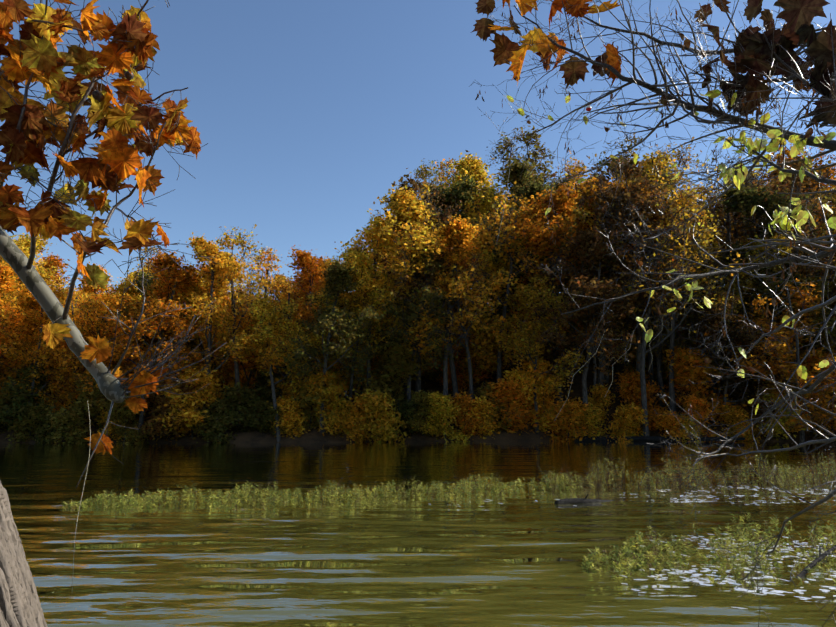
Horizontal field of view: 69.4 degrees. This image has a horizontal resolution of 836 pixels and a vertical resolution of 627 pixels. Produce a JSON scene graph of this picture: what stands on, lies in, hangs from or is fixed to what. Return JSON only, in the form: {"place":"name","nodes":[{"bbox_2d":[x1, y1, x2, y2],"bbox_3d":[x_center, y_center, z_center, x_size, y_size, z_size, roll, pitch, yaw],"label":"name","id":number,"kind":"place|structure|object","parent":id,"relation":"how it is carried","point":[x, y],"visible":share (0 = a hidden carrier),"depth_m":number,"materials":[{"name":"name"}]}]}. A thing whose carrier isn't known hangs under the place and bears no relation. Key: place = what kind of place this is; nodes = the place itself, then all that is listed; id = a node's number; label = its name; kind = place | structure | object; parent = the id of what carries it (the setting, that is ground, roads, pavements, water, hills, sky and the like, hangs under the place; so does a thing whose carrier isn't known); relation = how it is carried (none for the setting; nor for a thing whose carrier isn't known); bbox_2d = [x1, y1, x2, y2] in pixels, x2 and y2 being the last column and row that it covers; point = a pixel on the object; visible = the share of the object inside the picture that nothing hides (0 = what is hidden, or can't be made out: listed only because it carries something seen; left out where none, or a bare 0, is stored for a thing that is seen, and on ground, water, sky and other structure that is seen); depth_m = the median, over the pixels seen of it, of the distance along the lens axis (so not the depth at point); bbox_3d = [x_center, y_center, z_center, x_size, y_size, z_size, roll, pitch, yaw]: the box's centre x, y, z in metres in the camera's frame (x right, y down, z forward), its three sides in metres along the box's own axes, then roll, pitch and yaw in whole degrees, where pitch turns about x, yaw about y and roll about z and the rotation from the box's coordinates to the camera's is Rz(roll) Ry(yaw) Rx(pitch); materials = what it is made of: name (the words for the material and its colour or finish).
{"place":"outdoors","nodes":[
{"label":"outdoors","id":0,"kind":"place"},
{"bbox_2d":[0,0,226,487],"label":"sycamore","id":1,"kind":"object","parent":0,"point":[119,156],"depth_m":1.89,"materials":[{"name":"plant"}]},
{"bbox_2d":[0,226,124,402],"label":"tree branch","id":2,"kind":"object","parent":1,"relation":"attached to","point":[14,256],"visible":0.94,"depth_m":2.17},
{"bbox_2d":[0,441,835,626],"bbox_3d":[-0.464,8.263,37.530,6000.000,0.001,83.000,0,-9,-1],"label":"river water","id":3,"kind":"structure","parent":0,"point":[515,559],"depth_m":10.06,"materials":[{"name":"liquid"}]},
{"bbox_2d":[0,481,46,626],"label":"trunk","id":4,"kind":"object","parent":3,"relation":"in","point":[20,605],"visible":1,"depth_m":1.24,"materials":[{"name":"grey wood"}]},
{"bbox_2d":[62,468,573,511],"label":"aquatic plants","id":5,"kind":"object","parent":3,"relation":"in","point":[122,499],"visible":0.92,"depth_m":14.31,"materials":[{"name":"green plant"}]},
{"bbox_2d":[457,449,835,608],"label":"floating leaves","id":6,"kind":"object","parent":3,"relation":"on","point":[764,590],"visible":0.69,"depth_m":7.80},
{"bbox_2d":[538,423,835,493],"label":"aquatic plants","id":7,"kind":"object","parent":3,"relation":"in","point":[651,480],"visible":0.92,"depth_m":17.32,"materials":[{"name":"green plant"}]},
{"bbox_2d":[582,502,835,592],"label":"aquatic plants","id":8,"kind":"object","parent":3,"relation":"on","point":[593,558],"visible":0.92,"depth_m":8.59,"materials":[{"name":"green plant"}]},
{"bbox_2d":[0,320,835,442],"bbox_3d":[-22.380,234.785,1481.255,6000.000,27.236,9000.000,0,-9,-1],"label":"ground","id":9,"kind":"structure","parent":0,"point":[313,435],"depth_m":45.77,"materials":[{"name":"soil"}]},
{"bbox_2d":[0,261,43,380],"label":"tree","id":10,"kind":"object","parent":9,"relation":"on","point":[7,283],"visible":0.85,"depth_m":45.62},
{"bbox_2d":[0,363,60,433],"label":"shrub","id":11,"kind":"object","parent":9,"relation":"on","point":[22,397],"visible":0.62,"depth_m":43.66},
{"bbox_2d":[3,400,58,442],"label":"shrub","id":12,"kind":"object","parent":9,"relation":"on","point":[30,427],"visible":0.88,"depth_m":42.94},
{"bbox_2d":[0,233,64,394],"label":"tree","id":13,"kind":"object","parent":9,"relation":"on","point":[23,243],"visible":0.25,"depth_m":52.08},
{"bbox_2d":[3,281,71,391],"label":"tree","id":14,"kind":"object","parent":9,"relation":"on","point":[23,345],"visible":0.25,"depth_m":45.48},
{"bbox_2d":[11,284,77,426],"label":"tree","id":15,"kind":"object","parent":9,"relation":"on","point":[27,301],"visible":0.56,"depth_m":44.60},
{"bbox_2d":[14,252,86,311],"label":"tree","id":16,"kind":"object","parent":9,"relation":"on","point":[57,262],"visible":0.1,"depth_m":58.35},
{"bbox_2d":[32,411,70,442],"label":"shrub","id":17,"kind":"object","parent":9,"relation":"on","point":[42,434],"visible":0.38,"depth_m":42.52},
{"bbox_2d":[12,293,115,412],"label":"tree","id":18,"kind":"object","parent":9,"relation":"on","point":[51,374],"visible":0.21,"depth_m":45.65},
{"bbox_2d":[43,408,93,442],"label":"shrub","id":19,"kind":"object","parent":9,"relation":"on","point":[66,420],"visible":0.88,"depth_m":41.74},
{"bbox_2d":[50,262,132,426],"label":"tree","id":20,"kind":"object","parent":9,"relation":"on","point":[94,304],"visible":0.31,"depth_m":44.73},
{"bbox_2d":[54,358,140,427],"bbox_3d":[-23.460,6.253,44.698,5.670,6.378,5.331,-7,-12,35],"label":"shrub","id":21,"kind":"object","parent":9,"relation":"on","point":[93,403],"visible":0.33,"depth_m":43.60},
{"bbox_2d":[72,296,152,408],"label":"tree","id":22,"kind":"object","parent":9,"relation":"on","point":[120,332],"visible":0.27,"depth_m":43.83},
{"bbox_2d":[99,395,154,443],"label":"shrub","id":23,"kind":"object","parent":9,"relation":"on","point":[120,413],"visible":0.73,"depth_m":42.23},
{"bbox_2d":[105,272,204,373],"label":"tree","id":24,"kind":"object","parent":9,"relation":"on","point":[191,343],"visible":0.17,"depth_m":47.45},
{"bbox_2d":[95,250,217,441],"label":"tree","id":25,"kind":"object","parent":9,"relation":"on","point":[174,273],"visible":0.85,"depth_m":43.70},
{"bbox_2d":[108,260,210,378],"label":"tree","id":26,"kind":"object","parent":9,"relation":"on","point":[167,303],"visible":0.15,"depth_m":46.31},
{"bbox_2d":[134,361,198,440],"bbox_3d":[-18.472,6.536,44.226,4.934,6.534,6.470,8,-13,-41],"label":"shrub","id":27,"kind":"object","parent":9,"relation":"on","point":[157,425],"visible":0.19,"depth_m":42.79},
{"bbox_2d":[138,378,206,437],"bbox_3d":[-17.198,7.184,43.274,4.998,5.105,4.230,-5,-10,26],"label":"shrub","id":28,"kind":"object","parent":9,"relation":"on","point":[181,387],"visible":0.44,"depth_m":42.56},
{"bbox_2d":[144,367,224,440],"bbox_3d":[-16.415,6.829,43.198,5.410,6.005,4.888,-3,-10,20],"label":"shrub","id":29,"kind":"object","parent":9,"relation":"on","point":[203,378],"visible":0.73,"depth_m":42.60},
{"bbox_2d":[187,397,245,442],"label":"shrub","id":30,"kind":"object","parent":9,"relation":"on","point":[218,413],"visible":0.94,"depth_m":42.76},
{"bbox_2d":[170,231,267,421],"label":"tree","id":31,"kind":"object","parent":9,"relation":"on","point":[202,246],"visible":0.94,"depth_m":45.13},
{"bbox_2d":[215,381,272,435],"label":"shrub","id":32,"kind":"object","parent":9,"relation":"on","point":[237,397],"visible":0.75,"depth_m":44.22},
{"bbox_2d":[209,299,278,426],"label":"tree","id":33,"kind":"object","parent":9,"relation":"on","point":[243,367],"visible":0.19,"depth_m":47.85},
{"bbox_2d":[183,224,314,430],"bbox_3d":[-13.549,1.013,47.503,7.908,16.757,10.537,10,-13,-45],"label":"tree","id":34,"kind":"object","parent":9,"relation":"on","point":[228,240],"visible":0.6,"depth_m":47.78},
{"bbox_2d":[242,396,278,432],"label":"shrub","id":35,"kind":"object","parent":9,"relation":"on","point":[263,407],"visible":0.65,"depth_m":44.24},
{"bbox_2d":[226,247,296,334],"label":"tree","id":36,"kind":"object","parent":9,"relation":"on","point":[260,260],"visible":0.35,"depth_m":54.65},
{"bbox_2d":[241,346,295,403],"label":"sapling","id":37,"kind":"object","parent":9,"relation":"on","point":[265,389],"visible":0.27,"depth_m":46.95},
{"bbox_2d":[238,284,322,413],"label":"tree","id":38,"kind":"object","parent":9,"relation":"on","point":[264,362],"visible":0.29,"depth_m":46.04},
{"bbox_2d":[241,292,326,441],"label":"tree","id":39,"kind":"object","parent":9,"relation":"on","point":[262,315],"visible":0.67,"depth_m":45.41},
{"bbox_2d":[261,395,310,438],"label":"shrub","id":40,"kind":"object","parent":9,"relation":"on","point":[287,422],"visible":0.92,"depth_m":43.67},
{"bbox_2d":[285,375,342,431],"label":"shrub","id":41,"kind":"object","parent":9,"relation":"on","point":[308,412],"visible":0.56,"depth_m":44.68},
{"bbox_2d":[269,245,362,380],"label":"tree","id":42,"kind":"object","parent":9,"relation":"on","point":[309,264],"visible":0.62,"depth_m":51.24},
{"bbox_2d":[299,369,349,436],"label":"shrub","id":43,"kind":"object","parent":9,"relation":"on","point":[337,422],"visible":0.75,"depth_m":44.53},
{"bbox_2d":[279,260,383,432],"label":"tree","id":44,"kind":"object","parent":9,"relation":"on","point":[338,282],"visible":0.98,"depth_m":45.33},
{"bbox_2d":[297,334,372,395],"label":"sapling","id":45,"kind":"object","parent":9,"relation":"on","point":[335,370],"visible":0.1,"depth_m":49.97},
{"bbox_2d":[306,245,394,404],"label":"tree","id":46,"kind":"object","parent":9,"relation":"on","point":[366,258],"visible":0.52,"depth_m":47.67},
{"bbox_2d":[337,391,374,441],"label":"shrub","id":47,"kind":"object","parent":9,"relation":"on","point":[355,408],"visible":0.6,"depth_m":43.66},
{"bbox_2d":[322,212,422,419],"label":"tree","id":48,"kind":"object","parent":9,"relation":"on","point":[375,243],"visible":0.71,"depth_m":48.87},
{"bbox_2d":[346,388,410,442],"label":"shrub","id":49,"kind":"object","parent":9,"relation":"on","point":[379,427],"visible":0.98,"depth_m":43.29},
{"bbox_2d":[358,340,429,413],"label":"sapling","id":50,"kind":"object","parent":9,"relation":"on","point":[394,370],"visible":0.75,"depth_m":46.89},
{"bbox_2d":[343,183,462,395],"bbox_3d":[-0.674,-1.199,50.335,10.836,19.298,11.854,5,-11,-35],"label":"tree","id":51,"kind":"object","parent":9,"relation":"on","point":[420,237],"visible":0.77,"depth_m":48.44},
{"bbox_2d":[394,398,425,436],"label":"shrub","id":52,"kind":"object","parent":9,"relation":"on","point":[405,406],"visible":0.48,"depth_m":44.62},
{"bbox_2d":[400,389,433,436],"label":"shrub","id":53,"kind":"object","parent":9,"relation":"on","point":[423,406],"visible":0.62,"depth_m":44.48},
{"bbox_2d":[366,246,471,399],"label":"tree","id":54,"kind":"object","parent":9,"relation":"on","point":[413,315],"visible":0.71,"depth_m":47.16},
{"bbox_2d":[371,168,470,396],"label":"tree","id":55,"kind":"object","parent":9,"relation":"on","point":[415,187],"visible":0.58,"depth_m":49.51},
{"bbox_2d":[410,158,458,227],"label":"tree","id":56,"kind":"object","parent":9,"relation":"on","point":[423,170],"visible":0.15,"depth_m":100.46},
{"bbox_2d":[412,391,471,441],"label":"shrub","id":57,"kind":"object","parent":9,"relation":"on","point":[443,410],"visible":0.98,"depth_m":44.04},
{"bbox_2d":[419,250,495,401],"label":"tree","id":58,"kind":"object","parent":9,"relation":"on","point":[468,356],"visible":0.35,"depth_m":48.14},
{"bbox_2d":[400,214,518,421],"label":"tree","id":59,"kind":"object","parent":9,"relation":"on","point":[467,244],"visible":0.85,"depth_m":48.08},
{"bbox_2d":[424,173,510,314],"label":"tree","id":60,"kind":"object","parent":9,"relation":"on","point":[463,193],"visible":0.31,"depth_m":63.52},
{"bbox_2d":[423,150,514,272],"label":"tree","id":61,"kind":"object","parent":9,"relation":"on","point":[474,167],"visible":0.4,"depth_m":67.67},
{"bbox_2d":[448,390,489,439],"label":"shrub","id":62,"kind":"object","parent":9,"relation":"on","point":[464,421],"visible":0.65,"depth_m":45.08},
{"bbox_2d":[463,395,502,438],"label":"shrub","id":63,"kind":"object","parent":9,"relation":"on","point":[481,406],"visible":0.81,"depth_m":45.22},
{"bbox_2d":[455,317,515,385],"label":"sapling","id":64,"kind":"object","parent":9,"relation":"on","point":[477,360],"visible":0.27,"depth_m":52.30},
{"bbox_2d":[473,381,518,432],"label":"shrub","id":65,"kind":"object","parent":9,"relation":"on","point":[482,392],"visible":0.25,"depth_m":45.95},
{"bbox_2d":[436,181,560,381],"bbox_3d":[6.802,-1.823,50.181,10.881,20.072,6.920,4,-13,-20],"label":"tree","id":66,"kind":"object","parent":9,"relation":"on","point":[512,255],"visible":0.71,"depth_m":50.72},
{"bbox_2d":[476,158,548,327],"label":"tree","id":67,"kind":"object","parent":9,"relation":"on","point":[516,168],"visible":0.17,"depth_m":66.45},
{"bbox_2d":[482,376,543,434],"bbox_3d":[7.171,7.320,46.370,4.485,5.087,4.736,8,-12,-39],"label":"shrub","id":68,"kind":"object","parent":9,"relation":"on","point":[515,413],"visible":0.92,"depth_m":45.83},
{"bbox_2d":[463,125,569,312],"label":"tree","id":69,"kind":"object","parent":9,"relation":"on","point":[534,155],"visible":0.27,"depth_m":75.58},
{"bbox_2d":[470,209,569,378],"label":"tree","id":70,"kind":"object","parent":9,"relation":"on","point":[499,264],"visible":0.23,"depth_m":53.61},
{"bbox_2d":[501,367,554,432],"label":"shrub","id":71,"kind":"object","parent":9,"relation":"on","point":[517,376],"visible":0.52,"depth_m":46.32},
{"bbox_2d":[474,178,582,370],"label":"tree","id":72,"kind":"object","parent":9,"relation":"on","point":[534,187],"visible":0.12,"depth_m":54.34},
{"bbox_2d":[487,271,593,433],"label":"tree","id":73,"kind":"object","parent":9,"relation":"on","point":[521,341],"visible":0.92,"depth_m":46.91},
{"bbox_2d":[499,177,587,401],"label":"tree","id":74,"kind":"object","parent":9,"relation":"on","point":[540,235],"visible":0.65,"depth_m":50.23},
{"bbox_2d":[513,356,580,435],"bbox_3d":[9.929,6.582,47.196,5.671,6.769,5.153,-2,-10,14],"label":"shrub","id":75,"kind":"object","parent":9,"relation":"on","point":[546,401],"visible":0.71,"depth_m":46.78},
{"bbox_2d":[543,397,602,441],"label":"shrub","id":76,"kind":"object","parent":9,"relation":"on","point":[569,414],"visible":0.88,"depth_m":44.23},
{"bbox_2d":[525,224,649,435],"bbox_3d":[13.040,1.501,46.553,9.963,16.920,9.021,6,-13,-30],"label":"tree","id":77,"kind":"object","parent":9,"relation":"on","point":[585,240],"visible":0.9,"depth_m":46.03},
{"bbox_2d":[540,241,640,386],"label":"tree","id":78,"kind":"object","parent":9,"relation":"on","point":[623,320],"visible":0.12,"depth_m":48.82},
{"bbox_2d":[574,403,614,439],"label":"shrub","id":79,"kind":"object","parent":9,"relation":"on","point":[592,413],"visible":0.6,"depth_m":44.80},
{"bbox_2d":[580,383,615,425],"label":"shrub","id":80,"kind":"object","parent":9,"relation":"on","point":[598,394],"visible":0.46,"depth_m":46.79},
{"bbox_2d":[515,151,685,409],"bbox_3d":[15.633,-2.571,48.486,12.133,21.739,10.347,6,-9,-42],"label":"tree","id":81,"kind":"object","parent":9,"relation":"on","point":[636,179],"visible":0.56,"depth_m":48.42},
{"bbox_2d":[547,176,655,382],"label":"tree","id":82,"kind":"object","parent":9,"relation":"on","point":[588,193],"visible":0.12,"depth_m":56.30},
{"bbox_2d":[585,132,642,212],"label":"tree","id":83,"kind":"object","parent":9,"relation":"on","point":[618,175],"visible":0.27,"depth_m":68.47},
{"bbox_2d":[606,401,648,441],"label":"shrub","id":84,"kind":"object","parent":9,"relation":"on","point":[626,419],"visible":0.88,"depth_m":44.65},
{"bbox_2d":[609,322,656,373],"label":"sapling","id":85,"kind":"object","parent":9,"relation":"on","point":[633,353],"visible":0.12,"depth_m":55.20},
{"bbox_2d":[579,179,696,401],"bbox_3d":[17.525,-1.852,48.313,12.036,20.657,8.023,9,-13,-43],"label":"tree","id":86,"kind":"object","parent":9,"relation":"on","point":[636,298],"visible":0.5,"depth_m":48.40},
{"bbox_2d":[594,181,691,406],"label":"tree","id":87,"kind":"object","parent":9,"relation":"on","point":[660,381],"visible":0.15,"depth_m":49.18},
{"bbox_2d":[611,369,675,432],"bbox_3d":[17.394,6.997,47.115,4.942,5.392,4.287,-9,-13,43],"label":"shrub","id":88,"kind":"object","parent":9,"relation":"on","point":[631,388],"visible":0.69,"depth_m":46.95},
{"bbox_2d":[599,211,709,435],"bbox_3d":[18.118,1.511,48.222,8.111,17.629,11.365,2,-10,-12],"label":"tree","id":89,"kind":"object","parent":9,"relation":"on","point":[644,351],"visible":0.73,"depth_m":45.92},
{"bbox_2d":[573,436,744,440],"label":"fallen log","id":90,"kind":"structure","parent":9,"relation":"on","point":[636,438],"depth_m":44.27,"materials":[{"name":"brown wood"}]},
{"bbox_2d":[609,212,720,388],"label":"tree","id":91,"kind":"object","parent":9,"relation":"on","point":[651,370],"visible":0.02,"depth_m":49.74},
{"bbox_2d":[614,154,718,369],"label":"tree","id":92,"kind":"object","parent":9,"relation":"on","point":[689,210],"visible":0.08,"depth_m":58.18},
{"bbox_2d":[588,186,746,413],"bbox_3d":[20.393,-1.045,47.337,9.049,18.959,12.272,-12,-14,41],"label":"tree","id":93,"kind":"object","parent":9,"relation":"on","point":[685,292],"visible":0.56,"depth_m":47.42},
{"bbox_2d":[626,146,721,389],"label":"tree","id":94,"kind":"object","parent":9,"relation":"on","point":[648,167],"visible":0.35,"depth_m":54.02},
{"bbox_2d":[655,410,692,441],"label":"shrub","id":95,"kind":"object","parent":9,"relation":"on","point":[666,421],"visible":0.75,"depth_m":44.41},
{"bbox_2d":[655,137,708,241],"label":"tree","id":96,"kind":"object","parent":9,"relation":"on","point":[678,152],"visible":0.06,"depth_m":79.78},
{"bbox_2d":[652,345,746,425],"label":"tree","id":97,"kind":"object","parent":9,"relation":"on","point":[686,365],"visible":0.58,"depth_m":46.88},
{"bbox_2d":[677,394,725,436],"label":"shrub","id":98,"kind":"object","parent":9,"relation":"on","point":[698,405],"visible":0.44,"depth_m":44.50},
{"bbox_2d":[652,246,753,404],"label":"tree","id":99,"kind":"object","parent":9,"relation":"on","point":[692,324],"visible":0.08,"depth_m":51.69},
{"bbox_2d":[675,148,771,340],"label":"tree","id":100,"kind":"object","parent":9,"relation":"on","point":[710,178],"visible":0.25,"depth_m":61.57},
{"bbox_2d":[683,185,767,377],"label":"tree","id":101,"kind":"object","parent":9,"relation":"on","point":[721,215],"visible":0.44,"depth_m":53.92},
{"bbox_2d":[670,278,785,427],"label":"tree","id":102,"kind":"object","parent":9,"relation":"on","point":[733,334],"visible":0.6,"depth_m":45.79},
{"bbox_2d":[715,405,762,441],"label":"shrub","id":103,"kind":"object","parent":9,"relation":"on","point":[739,416],"visible":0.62,"depth_m":44.26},
{"bbox_2d":[692,233,791,388],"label":"tree","id":104,"kind":"object","parent":9,"relation":"on","point":[741,275],"visible":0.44,"depth_m":50.50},
{"bbox_2d":[735,393,780,440],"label":"shrub","id":105,"kind":"object","parent":9,"relation":"on","point":[751,405],"visible":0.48,"depth_m":45.05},
{"bbox_2d":[702,241,828,390],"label":"tree","id":106,"kind":"object","parent":9,"relation":"on","point":[765,289],"visible":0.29,"depth_m":50.36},
{"bbox_2d":[711,183,828,321],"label":"tree","id":107,"kind":"object","parent":9,"relation":"on","point":[740,198],"visible":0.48,"depth_m":52.01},
{"bbox_2d":[743,379,808,439],"bbox_3d":[26.889,7.222,45.160,4.356,5.044,4.873,-4,-10,24],"label":"shrub","id":108,"kind":"object","parent":9,"relation":"on","point":[777,429],"visible":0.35,"depth_m":44.52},
{"bbox_2d":[725,274,835,441],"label":"tree","id":109,"kind":"object","parent":9,"relation":"on","point":[805,302],"visible":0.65,"depth_m":43.61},
{"bbox_2d":[738,155,835,279],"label":"tree","id":110,"kind":"object","parent":9,"relation":"on","point":[826,199],"visible":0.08,"depth_m":62.52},
{"bbox_2d":[739,141,835,274],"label":"tree","id":111,"kind":"object","parent":9,"relation":"on","point":[820,161],"visible":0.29,"depth_m":61.13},
{"bbox_2d":[740,156,835,352],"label":"tree","id":112,"kind":"object","parent":9,"relation":"on","point":[796,186],"visible":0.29,"depth_m":51.83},
{"bbox_2d":[781,275,835,417],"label":"tree","id":113,"kind":"object","parent":9,"relation":"on","point":[829,324],"visible":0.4,"depth_m":47.28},
{"bbox_2d":[790,347,835,410],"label":"tree","id":114,"kind":"object","parent":9,"relation":"on","point":[814,360],"visible":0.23,"depth_m":46.99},
{"bbox_2d":[0,0,835,355],"label":"sky","id":115,"kind":"structure","parent":0,"point":[307,113],"materials":[{"name":"blue"}]},
{"bbox_2d":[470,0,835,626],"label":"overhang","id":116,"kind":"object","parent":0,"point":[786,243],"depth_m":3.26,"materials":[{"name":"plant"}]},
{"bbox_2d":[471,0,835,375],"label":"leaves","id":117,"kind":"object","parent":116,"relation":"attached to","point":[797,16],"visible":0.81,"depth_m":3.25,"materials":[{"name":"plant"}]},
{"bbox_2d":[506,89,835,414],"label":"leaves","id":118,"kind":"object","parent":116,"relation":"attached to","point":[801,216],"visible":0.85,"depth_m":3.13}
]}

